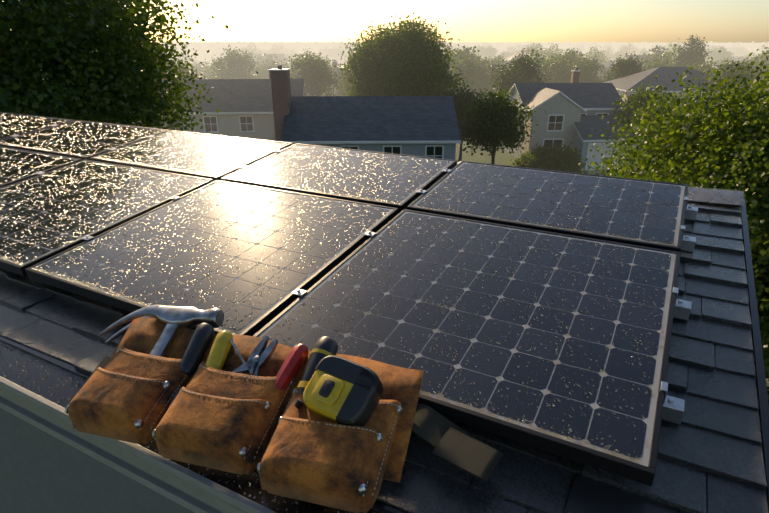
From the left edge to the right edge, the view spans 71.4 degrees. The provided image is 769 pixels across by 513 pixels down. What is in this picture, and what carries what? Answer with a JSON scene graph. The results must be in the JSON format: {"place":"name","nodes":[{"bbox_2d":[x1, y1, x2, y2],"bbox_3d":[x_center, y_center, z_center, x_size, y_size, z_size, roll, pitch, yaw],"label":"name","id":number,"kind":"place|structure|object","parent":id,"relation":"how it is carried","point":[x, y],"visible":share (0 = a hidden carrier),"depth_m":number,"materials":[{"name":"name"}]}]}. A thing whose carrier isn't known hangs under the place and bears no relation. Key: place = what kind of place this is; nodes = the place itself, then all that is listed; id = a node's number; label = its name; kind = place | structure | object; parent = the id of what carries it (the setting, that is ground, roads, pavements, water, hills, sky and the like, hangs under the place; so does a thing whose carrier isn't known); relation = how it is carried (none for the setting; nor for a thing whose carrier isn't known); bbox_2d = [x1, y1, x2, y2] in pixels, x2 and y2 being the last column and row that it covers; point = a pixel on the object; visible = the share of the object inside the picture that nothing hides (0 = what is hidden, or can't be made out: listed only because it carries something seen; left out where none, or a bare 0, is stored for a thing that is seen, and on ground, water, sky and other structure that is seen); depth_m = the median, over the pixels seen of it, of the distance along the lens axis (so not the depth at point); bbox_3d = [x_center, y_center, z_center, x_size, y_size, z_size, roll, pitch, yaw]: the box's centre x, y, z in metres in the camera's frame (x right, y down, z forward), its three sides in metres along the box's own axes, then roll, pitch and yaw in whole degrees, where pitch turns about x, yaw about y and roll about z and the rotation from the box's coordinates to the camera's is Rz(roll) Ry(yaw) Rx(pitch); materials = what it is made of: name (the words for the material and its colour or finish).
{"place":"outdoors","nodes":[
{"label":"outdoors","id":0,"kind":"place"},
{"bbox_2d":[0,395,224,512],"bbox_3d":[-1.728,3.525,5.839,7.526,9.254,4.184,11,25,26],"label":"gutter edge","id":1,"kind":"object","parent":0,"point":[47,466],"depth_m":1.76,"materials":[{"name":"paint"}]},
{"bbox_2d":[0,336,407,512],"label":"gutter","id":2,"kind":"object","parent":1,"relation":"on","point":[209,488],"depth_m":1.28,"materials":[{"name":"paint"}]},
{"bbox_2d":[68,317,423,512],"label":"tool belt","id":3,"kind":"object","parent":2,"relation":"on","point":[321,462],"visible":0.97,"depth_m":1.17,"materials":[{"name":"leather"}]},
{"bbox_2d":[99,305,337,408],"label":"hand tools","id":4,"kind":"object","parent":3,"relation":"on","point":[173,319],"visible":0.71,"depth_m":1.34,"materials":[{"name":"metal"}]},
{"bbox_2d":[65,350,401,494],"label":"rivets","id":5,"kind":"object","parent":3,"relation":"on","point":[139,423],"visible":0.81,"depth_m":1.18,"materials":[{"name":"metal"}]},
{"bbox_2d":[68,349,398,496],"bbox_3d":[-0.343,0.308,1.238,0.808,0.083,0.344,5,43,16],"label":"stitching","id":6,"kind":"object","parent":3,"relation":"on","point":[255,401],"visible":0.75,"depth_m":1.19,"materials":[{"name":"beige"}]},
{"bbox_2d":[86,356,502,481],"bbox_3d":[-0.263,0.350,1.255,1.065,0.024,0.165,5,43,16],"label":"belt strap","id":7,"kind":"object","parent":3,"relation":"attached to","point":[451,442],"visible":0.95,"depth_m":1.12,"materials":[{"name":"brown leather"}]},
{"bbox_2d":[294,355,382,425],"bbox_3d":[-0.098,0.295,1.163,0.178,0.087,0.152,5,43,16],"label":"tape measure","id":8,"kind":"object","parent":3,"relation":"on","point":[340,390],"visible":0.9,"depth_m":1.13,"materials":[{"name":"plastic"}]},
{"bbox_2d":[0,113,683,512],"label":"water droplets","id":9,"kind":"object","parent":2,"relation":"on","point":[482,409],"visible":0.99,"depth_m":1.83,"materials":[{"name":"clear liquid"}]},
{"bbox_2d":[0,201,767,512],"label":"roof shingles","id":10,"kind":"object","parent":2,"relation":"on","point":[710,456],"visible":0.08,"depth_m":1.21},
{"bbox_2d":[12,124,697,423],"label":"rails and clamps","id":11,"kind":"object","parent":10,"relation":"on","point":[673,410],"visible":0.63,"depth_m":1.54,"materials":[{"name":"metal"}]},
{"bbox_2d":[0,112,688,485],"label":"panel frames","id":12,"kind":"structure","parent":11,"relation":"on","point":[564,448],"depth_m":1.83,"materials":[{"name":"metal"}]},
{"bbox_2d":[0,113,684,466],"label":"solar cell gridlines","id":13,"kind":"object","parent":12,"relation":"in","point":[649,420],"visible":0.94,"depth_m":1.84,"materials":[{"name":"silver metal"}]},
{"bbox_2d":[0,113,680,457],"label":"solar panels","id":14,"kind":"object","parent":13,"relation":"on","point":[621,431],"visible":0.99,"depth_m":1.84,"materials":[{"name":"black glass"}]},
{"bbox_2d":[170,130,743,204],"bbox_3d":[-1.920,-0.958,4.015,7.840,0.039,0.278,11,25,26],"label":"ridge cap","id":15,"kind":"object","parent":10,"relation":"on","point":[722,196],"visible":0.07,"depth_m":2.27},
{"bbox_2d":[740,198,768,512],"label":"rake trim","id":16,"kind":"structure","parent":1,"relation":"attached to","point":[763,403],"depth_m":1.41,"materials":[{"name":"paint"}]},
{"bbox_2d":[177,46,197,53],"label":"house","id":17,"kind":"structure","parent":0,"point":[188,48],"depth_m":343.51,"materials":[{"name":"beige"}]},
{"bbox_2d":[173,48,209,67],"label":"house","id":18,"kind":"structure","parent":0,"point":[199,58],"depth_m":148.93,"materials":[{"name":"beige"}]},
{"bbox_2d":[150,67,307,140],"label":"house","id":19,"kind":"structure","parent":0,"point":[245,107],"depth_m":45.61,"materials":[{"name":"beige"}]},
{"bbox_2d":[282,60,343,95],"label":"house","id":20,"kind":"structure","parent":0,"point":[334,62],"depth_m":71.68,"materials":[{"name":"beige"}]},
{"bbox_2d":[317,46,351,66],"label":"house","id":21,"kind":"structure","parent":0,"point":[332,54],"depth_m":183.43,"materials":[{"name":"beige"}]},
{"bbox_2d":[3,0,768,42],"label":"sky","id":22,"kind":"structure","parent":0,"point":[649,21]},
{"bbox_2d":[141,42,767,363],"bbox_3d":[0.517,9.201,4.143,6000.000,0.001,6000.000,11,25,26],"label":"ground","id":23,"kind":"structure","parent":0,"point":[504,158],"depth_m":702.60,"materials":[{"name":"green plant"}]},
{"bbox_2d":[0,0,257,131],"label":"tree","id":24,"kind":"object","parent":23,"relation":"on","point":[52,64],"visible":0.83,"depth_m":9.80,"materials":[{"name":"green plant"}]},
{"bbox_2d":[155,59,205,79],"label":"tree","id":25,"kind":"object","parent":23,"relation":"on","point":[186,70],"visible":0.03,"depth_m":52.91,"materials":[{"name":"green plant"}]},
{"bbox_2d":[178,54,197,70],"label":"tree","id":26,"kind":"object","parent":23,"relation":"on","point":[189,60],"visible":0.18,"depth_m":125.89,"materials":[{"name":"green plant"}]},
{"bbox_2d":[193,43,204,54],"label":"house","id":27,"kind":"structure","parent":23,"relation":"on","point":[200,49],"depth_m":357.89,"materials":[{"name":"beige"}]},
{"bbox_2d":[190,61,216,74],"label":"tree","id":28,"kind":"object","parent":23,"relation":"on","point":[201,68],"visible":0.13,"depth_m":88.51,"materials":[{"name":"green plant"}]},
{"bbox_2d":[201,50,211,62],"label":"house","id":29,"kind":"structure","parent":23,"relation":"on","point":[207,55],"depth_m":255.35,"materials":[{"name":"beige"}]},
{"bbox_2d":[200,65,220,78],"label":"tree","id":30,"kind":"object","parent":23,"relation":"on","point":[207,73],"visible":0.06,"depth_m":82.21,"materials":[{"name":"green plant"}]},
{"bbox_2d":[209,45,231,63],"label":"house","id":31,"kind":"structure","parent":23,"relation":"on","point":[218,51],"depth_m":222.50,"materials":[{"name":"beige"}]},
{"bbox_2d":[206,44,265,78],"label":"tree","id":32,"kind":"object","parent":23,"relation":"on","point":[231,59],"visible":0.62,"depth_m":67.39,"materials":[{"name":"green plant"}]},
{"bbox_2d":[241,40,262,53],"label":"tree","id":33,"kind":"object","parent":23,"relation":"on","point":[253,50],"visible":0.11,"depth_m":134.99,"materials":[{"name":"green plant"}]},
{"bbox_2d":[237,49,286,64],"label":"house","id":34,"kind":"structure","parent":23,"relation":"on","point":[273,57],"depth_m":117.92,"materials":[{"name":"beige"}]},
{"bbox_2d":[250,53,286,75],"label":"tree","id":35,"kind":"object","parent":23,"relation":"on","point":[267,59],"visible":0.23,"depth_m":92.06,"materials":[{"name":"green plant"}]},
{"bbox_2d":[253,59,292,78],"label":"tree","id":36,"kind":"object","parent":23,"relation":"on","point":[264,68],"visible":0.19,"depth_m":77.64,"materials":[{"name":"green plant"}]},
{"bbox_2d":[267,43,284,53],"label":"tree","id":37,"kind":"object","parent":23,"relation":"on","point":[272,50],"visible":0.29,"depth_m":163.86,"materials":[{"name":"green plant"}]},
{"bbox_2d":[275,44,292,55],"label":"tree","id":38,"kind":"object","parent":23,"relation":"on","point":[284,50],"visible":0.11,"depth_m":168.06,"materials":[{"name":"green plant"}]},
{"bbox_2d":[275,56,293,64],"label":"tree","id":39,"kind":"object","parent":23,"relation":"on","point":[283,61],"visible":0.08,"depth_m":111.32,"materials":[{"name":"green plant"}]},
{"bbox_2d":[285,49,300,57],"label":"tree","id":40,"kind":"object","parent":23,"relation":"on","point":[293,53],"visible":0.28,"depth_m":170.13,"materials":[{"name":"green plant"}]},
{"bbox_2d":[296,45,321,62],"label":"tree","id":41,"kind":"object","parent":23,"relation":"on","point":[308,54],"visible":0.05,"depth_m":117.86,"materials":[{"name":"green plant"}]},
{"bbox_2d":[284,51,344,95],"bbox_3d":[-8.156,-17.880,58.946,7.592,9.329,8.051,-2,22,-6],"label":"tree","id":42,"kind":"object","parent":23,"relation":"on","point":[316,76],"visible":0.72,"depth_m":56.93,"materials":[{"name":"green plant"}]},
{"bbox_2d":[313,41,321,48],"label":"tree","id":43,"kind":"object","parent":23,"relation":"on","point":[317,45],"visible":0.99,"depth_m":464.57,"materials":[{"name":"green plant"}]},
{"bbox_2d":[331,41,345,48],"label":"tree","id":44,"kind":"object","parent":23,"relation":"on","point":[338,46],"visible":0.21,"depth_m":207.33,"materials":[{"name":"green plant"}]},
{"bbox_2d":[332,64,355,95],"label":"tree","id":45,"kind":"object","parent":23,"relation":"on","point":[339,92],"visible":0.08,"depth_m":65.91,"materials":[{"name":"green plant"}]},
{"bbox_2d":[269,65,460,159],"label":"house","id":46,"kind":"structure","parent":23,"relation":"on","point":[424,126],"depth_m":34.11,"materials":[{"name":"blue"}]},
{"bbox_2d":[332,11,473,96],"bbox_3d":[1.487,-15.310,48.335,13.198,12.518,12.586,11,25,26],"label":"tree","id":47,"kind":"object","parent":23,"relation":"on","point":[408,59],"visible":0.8,"depth_m":44.95,"materials":[{"name":"green plant"}]},
{"bbox_2d":[439,84,486,161],"bbox_3d":[6.536,-11.215,45.774,6.008,6.846,6.168,11,25,26],"label":"tree","id":48,"kind":"object","parent":23,"relation":"on","point":[459,101],"visible":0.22,"depth_m":44.10,"materials":[{"name":"green plant"}]},
{"bbox_2d":[443,46,491,65],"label":"tree","id":49,"kind":"object","parent":23,"relation":"on","point":[466,51],"visible":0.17,"depth_m":90.69,"materials":[{"name":"green plant"}]},
{"bbox_2d":[449,53,493,88],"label":"tree","id":50,"kind":"object","parent":23,"relation":"on","point":[466,65],"visible":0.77,"depth_m":80.07,"materials":[{"name":"green plant"}]},
{"bbox_2d":[446,62,499,98],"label":"house","id":51,"kind":"structure","parent":23,"relation":"on","point":[471,67],"depth_m":87.06,"materials":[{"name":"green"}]},
{"bbox_2d":[459,70,490,95],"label":"tree","id":52,"kind":"object","parent":23,"relation":"on","point":[479,83],"visible":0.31,"depth_m":80.92,"materials":[{"name":"green plant"}]},
{"bbox_2d":[458,74,492,97],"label":"tree","id":53,"kind":"object","parent":23,"relation":"on","point":[481,88],"visible":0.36,"depth_m":81.14,"materials":[{"name":"green plant"}]},
{"bbox_2d":[474,45,486,55],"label":"tree","id":54,"kind":"object","parent":23,"relation":"on","point":[481,52],"visible":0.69,"depth_m":235.28,"materials":[{"name":"green plant"}]},
{"bbox_2d":[478,54,496,68],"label":"tree","id":55,"kind":"object","parent":23,"relation":"on","point":[486,63],"visible":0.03,"depth_m":93.81,"materials":[{"name":"green plant"}]},
{"bbox_2d":[481,45,498,57],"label":"tree","id":56,"kind":"object","parent":23,"relation":"on","point":[489,51],"visible":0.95,"depth_m":220.62,"materials":[{"name":"green plant"}]},
{"bbox_2d":[480,64,504,93],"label":"tree","id":57,"kind":"object","parent":23,"relation":"on","point":[491,72],"visible":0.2,"depth_m":83.01,"materials":[{"name":"green plant"}]},
{"bbox_2d":[487,53,509,68],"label":"tree","id":58,"kind":"object","parent":23,"relation":"on","point":[501,61],"visible":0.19,"depth_m":106.11,"materials":[{"name":"green plant"}]},
{"bbox_2d":[457,81,545,163],"bbox_3d":[8.462,-9.386,40.416,5.990,7.472,5.529,18,28,38],"label":"tree","id":59,"kind":"object","parent":23,"relation":"on","point":[493,125],"visible":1,"depth_m":39.44,"materials":[{"name":"green plant"}]},
{"bbox_2d":[500,51,510,58],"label":"tree","id":60,"kind":"object","parent":23,"relation":"on","point":[507,54],"visible":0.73,"depth_m":229.19,"materials":[{"name":"green plant"}]},
{"bbox_2d":[496,53,522,69],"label":"house","id":61,"kind":"structure","parent":23,"relation":"on","point":[510,59],"depth_m":105.99,"materials":[{"name":"beige"}]},
{"bbox_2d":[486,48,556,96],"bbox_3d":[15.454,-18.972,61.592,8.075,9.371,6.303,11,25,26],"label":"tree","id":62,"kind":"object","parent":23,"relation":"on","point":[525,69],"visible":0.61,"depth_m":59.93,"materials":[{"name":"green plant"}]},
{"bbox_2d":[510,153,548,168],"bbox_3d":[12.393,-7.795,45.175,2.767,1.734,3.094,-20,29,-40],"label":"shrub","id":63,"kind":"object","parent":23,"relation":"on","point":[525,161],"visible":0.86,"depth_m":44.84,"materials":[{"name":"green plant"}]},
{"bbox_2d":[524,43,543,53],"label":"tree","id":64,"kind":"object","parent":23,"relation":"on","point":[530,48],"visible":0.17,"depth_m":150.77,"materials":[{"name":"green plant"}]},
{"bbox_2d":[512,48,560,82],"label":"tree","id":65,"kind":"object","parent":23,"relation":"on","point":[546,65],"visible":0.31,"depth_m":77.09,"materials":[{"name":"green plant"}]},
{"bbox_2d":[510,142,573,168],"bbox_3d":[13.550,-8.505,46.161,5.212,2.740,4.017,11,25,26],"label":"shrub","id":66,"kind":"object","parent":23,"relation":"on","point":[541,154],"visible":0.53,"depth_m":45.05,"materials":[{"name":"green plant"}]},
{"bbox_2d":[540,40,564,58],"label":"tree","id":67,"kind":"object","parent":23,"relation":"on","point":[550,49],"visible":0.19,"depth_m":137.15,"materials":[{"name":"green plant"}]},
{"bbox_2d":[542,50,572,69],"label":"tree","id":68,"kind":"object","parent":23,"relation":"on","point":[559,59],"visible":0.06,"depth_m":79.50,"materials":[{"name":"green plant"}]},
{"bbox_2d":[528,142,587,171],"bbox_3d":[14.690,-8.259,45.095,5.104,2.955,4.540,11,25,26],"label":"shrub","id":69,"kind":"object","parent":23,"relation":"on","point":[565,164],"visible":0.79,"depth_m":44.34,"materials":[{"name":"green plant"}]},
{"bbox_2d":[542,58,574,82],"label":"tree","id":70,"kind":"object","parent":23,"relation":"on","point":[564,65],"visible":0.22,"depth_m":77.55,"materials":[{"name":"green plant"}]},
{"bbox_2d":[550,50,587,66],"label":"tree","id":71,"kind":"object","parent":23,"relation":"on","point":[572,56],"visible":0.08,"depth_m":83.86,"materials":[{"name":"green plant"}]},
{"bbox_2d":[558,48,584,61],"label":"tree","id":72,"kind":"object","parent":23,"relation":"on","point":[566,52],"visible":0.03,"depth_m":96.89,"materials":[{"name":"green plant"}]},
{"bbox_2d":[564,147,579,169],"bbox_3d":[16.087,-8.352,45.880,4.299,2.239,3.636,-6,23,-15],"label":"shrub","id":73,"kind":"object","parent":23,"relation":"on","point":[571,154],"visible":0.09,"depth_m":45.16,"materials":[{"name":"green plant"}]},
{"bbox_2d":[502,68,643,169],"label":"house","id":74,"kind":"structure","parent":23,"relation":"on","point":[575,109],"depth_m":45.53,"materials":[{"name":"beige"}]},
{"bbox_2d":[553,54,604,82],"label":"tree","id":75,"kind":"object","parent":23,"relation":"on","point":[588,73],"visible":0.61,"depth_m":74.90,"materials":[{"name":"green plant"}]},
{"bbox_2d":[578,51,609,78],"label":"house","id":76,"kind":"structure","parent":23,"relation":"on","point":[599,72],"depth_m":92.65,"materials":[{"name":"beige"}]},
{"bbox_2d":[584,46,607,62],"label":"tree","id":77,"kind":"object","parent":23,"relation":"on","point":[599,57],"visible":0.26,"depth_m":130.47,"materials":[{"name":"green plant"}]},
{"bbox_2d":[599,66,613,82],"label":"tree","id":78,"kind":"object","parent":23,"relation":"on","point":[606,72],"visible":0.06,"depth_m":82.50,"materials":[{"name":"green plant"}]},
{"bbox_2d":[603,47,613,57],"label":"tree","id":79,"kind":"object","parent":23,"relation":"on","point":[608,52],"visible":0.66,"depth_m":222.90,"materials":[{"name":"green plant"}]},
{"bbox_2d":[612,51,624,59],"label":"tree","id":80,"kind":"object","parent":23,"relation":"on","point":[617,54],"visible":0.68,"depth_m":212.86,"materials":[{"name":"green plant"}]},
{"bbox_2d":[602,53,645,68],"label":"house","id":81,"kind":"structure","parent":23,"relation":"on","point":[607,64],"depth_m":98.15,"materials":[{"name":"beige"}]},
{"bbox_2d":[603,51,648,80],"bbox_3d":[29.539,-20.499,65.848,5.401,9.012,5.967,11,25,26],"label":"tree","id":82,"kind":"object","parent":23,"relation":"on","point":[623,67],"visible":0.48,"depth_m":64.30,"materials":[{"name":"green plant"}]},
{"bbox_2d":[618,42,636,54],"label":"tree","id":83,"kind":"object","parent":23,"relation":"on","point":[625,49],"visible":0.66,"depth_m":229.54,"materials":[{"name":"green plant"}]},
{"bbox_2d":[639,47,648,54],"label":"tree","id":84,"kind":"object","parent":23,"relation":"on","point":[642,51],"visible":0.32,"depth_m":205.68,"materials":[{"name":"green plant"}]},
{"bbox_2d":[609,81,683,143],"bbox_3d":[22.431,-11.383,45.894,6.218,7.068,6.360,-18,28,-37],"label":"tree","id":85,"kind":"object","parent":23,"relation":"on","point":[632,98],"visible":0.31,"depth_m":44.86,"materials":[{"name":"green plant"}]},
{"bbox_2d":[622,55,675,58],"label":"house","id":86,"kind":"structure","parent":23,"relation":"on","point":[627,57],"depth_m":127.03,"materials":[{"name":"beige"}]},
{"bbox_2d":[638,45,674,67],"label":"tree","id":87,"kind":"object","parent":23,"relation":"on","point":[659,52],"visible":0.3,"depth_m":103.44,"materials":[{"name":"green plant"}]},
{"bbox_2d":[642,55,670,70],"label":"tree","id":88,"kind":"object","parent":23,"relation":"on","point":[655,60],"visible":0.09,"depth_m":80.55,"materials":[{"name":"green plant"}]},
{"bbox_2d":[641,60,672,70],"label":"tree","id":89,"kind":"object","parent":23,"relation":"on","point":[656,65],"visible":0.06,"depth_m":75.20,"materials":[{"name":"green plant"}]},
{"bbox_2d":[573,50,768,394],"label":"tree","id":90,"kind":"object","parent":23,"relation":"on","point":[734,158],"visible":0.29,"depth_m":11.14,"materials":[{"name":"green plant"}]},
{"bbox_2d":[664,39,677,51],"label":"tree","id":91,"kind":"object","parent":23,"relation":"on","point":[669,44],"visible":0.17,"depth_m":200.99,"materials":[{"name":"green plant"}]},
{"bbox_2d":[603,67,739,138],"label":"house","id":92,"kind":"structure","parent":23,"relation":"on","point":[622,85],"depth_m":57.92,"materials":[{"name":"beige"}]},
{"bbox_2d":[650,38,708,66],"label":"tree","id":93,"kind":"object","parent":23,"relation":"on","point":[671,55],"visible":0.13,"depth_m":79.83,"materials":[{"name":"green plant"}]},
{"bbox_2d":[673,34,711,67],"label":"tree","id":94,"kind":"object","parent":23,"relation":"on","point":[691,52],"visible":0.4,"depth_m":77.55,"materials":[{"name":"green plant"}]},
{"bbox_2d":[686,56,722,74],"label":"tree","id":95,"kind":"object","parent":23,"relation":"on","point":[700,68],"visible":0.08,"depth_m":70.33,"materials":[{"name":"green plant"}]},
{"bbox_2d":[709,46,733,61],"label":"tree","id":96,"kind":"object","parent":23,"relation":"on","point":[717,55],"visible":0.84,"depth_m":164.65,"materials":[{"name":"green plant"}]},
{"bbox_2d":[705,56,741,62],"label":"house","id":97,"kind":"structure","parent":23,"relation":"on","point":[735,59],"depth_m":168.98,"materials":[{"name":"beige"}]},
{"bbox_2d":[717,57,736,63],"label":"tree","id":98,"kind":"object","parent":23,"relation":"on","point":[725,62],"visible":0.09,"depth_m":123.75,"materials":[{"name":"green plant"}]},
{"bbox_2d":[694,57,761,107],"bbox_3d":[36.873,-16.865,57.410,6.946,8.599,7.685,11,25,26],"label":"tree","id":99,"kind":"object","parent":23,"relation":"on","point":[727,72],"visible":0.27,"depth_m":55.83,"materials":[{"name":"green plant"}]},
{"bbox_2d":[730,49,743,55],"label":"tree","id":100,"kind":"object","parent":23,"relation":"on","point":[738,52],"visible":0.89,"depth_m":267.97,"materials":[{"name":"green plant"}]},
{"bbox_2d":[743,53,767,64],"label":"tree","id":101,"kind":"object","parent":23,"relation":"on","point":[753,60],"visible":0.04,"depth_m":101.50,"materials":[{"name":"green plant"}]},
{"bbox_2d":[746,40,768,78],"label":"tree","id":102,"kind":"object","parent":23,"relation":"on","point":[762,58],"visible":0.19,"depth_m":71.68,"materials":[{"name":"green plant"}]},
{"bbox_2d":[756,41,768,51],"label":"tree","id":103,"kind":"object","parent":23,"relation":"on","point":[762,45],"visible":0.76,"depth_m":314.41,"materials":[{"name":"green plant"}]},
{"bbox_2d":[760,306,768,402],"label":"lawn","id":104,"kind":"structure","parent":23,"relation":"on","point":[766,367],"depth_m":8.07,"materials":[{"name":"green plant"}]},
{"bbox_2d":[514,44,532,50],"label":"house","id":105,"kind":"structure","parent":0,"point":[520,47],"depth_m":354.21,"materials":[{"name":"beige"}]},
{"bbox_2d":[520,48,545,70],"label":"house","id":106,"kind":"structure","parent":0,"point":[524,53],"depth_m":123.77,"materials":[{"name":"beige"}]},
{"bbox_2d":[598,44,613,56],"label":"house","id":107,"kind":"structure","parent":0,"point":[605,48],"depth_m":352.09,"materials":[{"name":"beige"}]},
{"bbox_2d":[584,170,647,179],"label":"driveway","id":108,"kind":"structure","parent":0,"point":[588,171],"depth_m":43.93,"materials":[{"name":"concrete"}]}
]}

